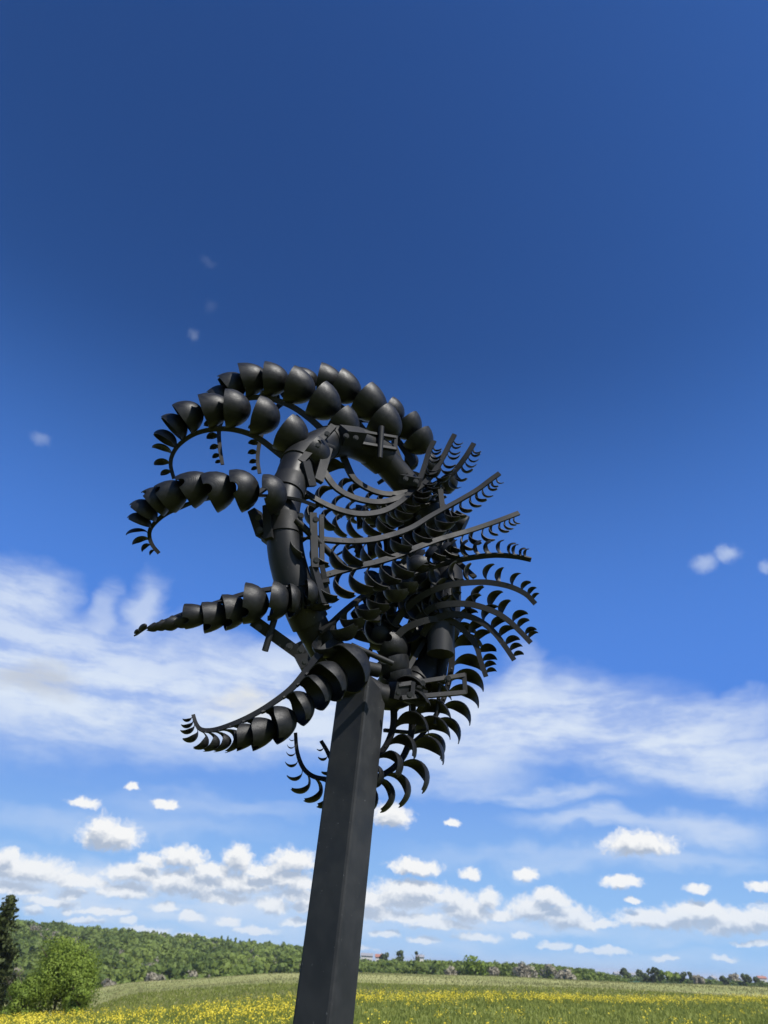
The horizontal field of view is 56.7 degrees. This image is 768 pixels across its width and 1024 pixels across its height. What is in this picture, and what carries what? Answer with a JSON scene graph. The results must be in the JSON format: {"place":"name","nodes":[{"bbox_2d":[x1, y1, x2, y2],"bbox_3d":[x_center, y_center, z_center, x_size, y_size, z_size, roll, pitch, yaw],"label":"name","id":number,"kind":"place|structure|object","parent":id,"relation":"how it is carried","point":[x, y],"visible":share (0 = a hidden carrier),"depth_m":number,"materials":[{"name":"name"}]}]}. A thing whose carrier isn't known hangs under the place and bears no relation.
{"place":"outdoors","nodes":[
{"label":"outdoors","id":0,"kind":"place"},
{"bbox_2d":[0,0,767,982],"label":"sky","id":1,"kind":"structure","parent":0,"point":[539,228],"materials":[{"name":"blue"}]},
{"bbox_2d":[3,939,767,1023],"bbox_3d":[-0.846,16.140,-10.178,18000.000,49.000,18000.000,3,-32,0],"label":"ground","id":2,"kind":"structure","parent":0,"point":[698,989],"depth_m":61.53,"materials":[{"name":"plant"}]},
{"bbox_2d":[0,894,20,1014],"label":"spruce tree","id":3,"kind":"object","parent":2,"relation":"on","point":[8,952],"visible":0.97,"depth_m":45.46,"materials":[{"name":"green plant"}]},
{"bbox_2d":[0,972,49,1018],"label":"bush","id":4,"kind":"object","parent":2,"relation":"on","point":[23,994],"visible":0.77,"depth_m":40.53,"materials":[{"name":"green plant"}]},
{"bbox_2d":[18,936,103,1015],"bbox_3d":[-19.512,28.436,43.011,5.060,4.780,4.920,26,-39,-32],"label":"leafy tree","id":5,"kind":"object","parent":2,"relation":"on","point":[62,973],"visible":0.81,"depth_m":42.46,"materials":[{"name":"green plant"}]},
{"bbox_2d":[62,983,90,1015],"bbox_3d":[-17.730,28.178,40.914,1.713,1.834,1.608,3,-32,0],"label":"bush","id":6,"kind":"object","parent":2,"relation":"on","point":[76,998],"visible":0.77,"depth_m":40.76,"materials":[{"name":"green plant"}]},
{"bbox_2d":[100,978,116,987],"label":"bush","id":7,"kind":"object","parent":2,"relation":"on","point":[108,982],"visible":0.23,"depth_m":164.78,"materials":[{"name":"grey plant"}]},
{"bbox_2d":[4,923,299,984],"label":"bare thicket","id":8,"kind":"object","parent":2,"relation":"on","point":[190,974],"visible":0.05,"depth_m":255.00,"materials":[{"name":"plant"}]},
{"bbox_2d":[143,972,165,981],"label":"bush","id":9,"kind":"object","parent":2,"relation":"on","point":[150,976],"visible":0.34,"depth_m":169.62,"materials":[{"name":"beige plant"}]},
{"bbox_2d":[0,919,362,996],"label":"wooded hill","id":10,"kind":"structure","parent":2,"relation":"on","point":[180,956],"depth_m":282.34,"materials":[{"name":"green plant"}]},
{"bbox_2d":[126,361,538,1023],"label":"wind sculpture","id":11,"kind":"object","parent":2,"relation":"on","point":[418,589],"visible":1,"depth_m":3.09,"materials":[{"name":"black paint"}]},
{"bbox_2d":[361,953,372,961],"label":"house","id":12,"kind":"structure","parent":2,"relation":"on","point":[368,956],"depth_m":404.42,"materials":[{"name":"white concrete"}]},
{"bbox_2d":[375,953,381,961],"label":"house","id":13,"kind":"structure","parent":2,"relation":"on","point":[377,957],"depth_m":405.07,"materials":[{"name":"concrete"}]},
{"bbox_2d":[379,953,388,960],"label":"tree","id":14,"kind":"object","parent":2,"relation":"on","point":[384,956],"visible":0.42,"depth_m":338.27,"materials":[{"name":"green plant"}]},
{"bbox_2d":[0,982,767,1023],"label":"meadow grass","id":15,"kind":"structure","parent":2,"relation":"on","point":[713,1016],"depth_m":29.34,"materials":[{"name":"green plant"}]},
{"bbox_2d":[0,986,767,1023],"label":"yellow flowers","id":16,"kind":"object","parent":2,"relation":"on","point":[17,1017],"visible":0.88,"depth_m":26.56,"materials":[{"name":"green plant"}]},
{"bbox_2d":[394,950,403,960],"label":"tree","id":17,"kind":"object","parent":2,"relation":"on","point":[399,954],"visible":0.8,"depth_m":355.89,"materials":[{"name":"green plant"}]},
{"bbox_2d":[411,951,419,960],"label":"tree","id":18,"kind":"object","parent":2,"relation":"on","point":[418,957],"visible":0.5,"depth_m":356.76,"materials":[{"name":"green plant"}]},
{"bbox_2d":[415,954,424,961],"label":"house","id":19,"kind":"structure","parent":2,"relation":"on","point":[422,957],"depth_m":380.51,"materials":[{"name":"white concrete"}]},
{"bbox_2d":[444,965,457,975],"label":"bush","id":20,"kind":"object","parent":2,"relation":"on","point":[450,970],"visible":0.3,"depth_m":210.05,"materials":[{"name":"grey plant"}]},
{"bbox_2d":[463,955,487,975],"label":"bush","id":21,"kind":"object","parent":2,"relation":"on","point":[476,967],"visible":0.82,"depth_m":208.79,"materials":[{"name":"green plant"}]},
{"bbox_2d":[486,966,499,975],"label":"bush","id":22,"kind":"object","parent":2,"relation":"on","point":[493,971],"visible":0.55,"depth_m":209.91,"materials":[{"name":"grey plant"}]},
{"bbox_2d":[511,961,541,978],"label":"bush","id":23,"kind":"object","parent":2,"relation":"on","point":[523,970],"visible":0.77,"depth_m":211.16,"materials":[{"name":"grey plant"}]},
{"bbox_2d":[539,963,571,978],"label":"bush","id":24,"kind":"object","parent":2,"relation":"on","point":[559,973],"visible":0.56,"depth_m":213.37,"materials":[{"name":"grey plant"}]},
{"bbox_2d":[358,958,767,986],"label":"tree belt","id":25,"kind":"object","parent":2,"relation":"on","point":[411,966],"visible":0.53,"depth_m":241.69,"materials":[{"name":"green plant"}]},
{"bbox_2d":[562,972,576,979],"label":"bush","id":26,"kind":"object","parent":2,"relation":"on","point":[566,975],"visible":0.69,"depth_m":201.34,"materials":[{"name":"beige plant"}]},
{"bbox_2d":[619,967,630,978],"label":"tree","id":27,"kind":"object","parent":2,"relation":"on","point":[623,971],"visible":0.97,"depth_m":354.40,"materials":[{"name":"green plant"}]},
{"bbox_2d":[635,969,643,981],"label":"tree","id":28,"kind":"object","parent":2,"relation":"on","point":[639,973],"visible":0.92,"depth_m":363.50,"materials":[{"name":"green plant"}]},
{"bbox_2d":[642,967,664,982],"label":"tree","id":29,"kind":"object","parent":2,"relation":"on","point":[654,976],"visible":0.89,"depth_m":304.26,"materials":[{"name":"green plant"}]},
{"bbox_2d":[659,970,680,982],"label":"tree","id":30,"kind":"object","parent":2,"relation":"on","point":[671,977],"visible":0.98,"depth_m":294.22,"materials":[{"name":"green plant"}]},
{"bbox_2d":[673,971,686,982],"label":"tree","id":31,"kind":"object","parent":2,"relation":"on","point":[682,978],"visible":0.53,"depth_m":320.05,"materials":[{"name":"green plant"}]},
{"bbox_2d":[687,972,692,980],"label":"tree","id":32,"kind":"object","parent":2,"relation":"on","point":[690,975],"visible":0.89,"depth_m":372.23,"materials":[{"name":"green plant"}]},
{"bbox_2d":[692,975,704,984],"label":"tree","id":33,"kind":"object","parent":2,"relation":"on","point":[696,979],"visible":0.96,"depth_m":310.87,"materials":[{"name":"green plant"}]},
{"bbox_2d":[708,975,717,979],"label":"house","id":34,"kind":"structure","parent":2,"relation":"on","point":[712,977],"depth_m":540.34,"materials":[{"name":"concrete"}]},
{"bbox_2d":[719,975,730,984],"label":"tree","id":35,"kind":"object","parent":2,"relation":"on","point":[724,979],"visible":0.97,"depth_m":362.47,"materials":[{"name":"green plant"}]},
{"bbox_2d":[727,972,739,980],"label":"tree","id":36,"kind":"object","parent":2,"relation":"on","point":[733,976],"visible":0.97,"depth_m":372.62,"materials":[{"name":"grey plant"}]},
{"bbox_2d":[740,973,751,983],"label":"tree","id":37,"kind":"object","parent":2,"relation":"on","point":[746,978],"visible":0.95,"depth_m":354.47,"materials":[{"name":"green plant"}]},
{"bbox_2d":[756,975,766,982],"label":"house","id":38,"kind":"structure","parent":2,"relation":"on","point":[763,978],"depth_m":539.84,"materials":[{"name":"concrete"}]}
]}

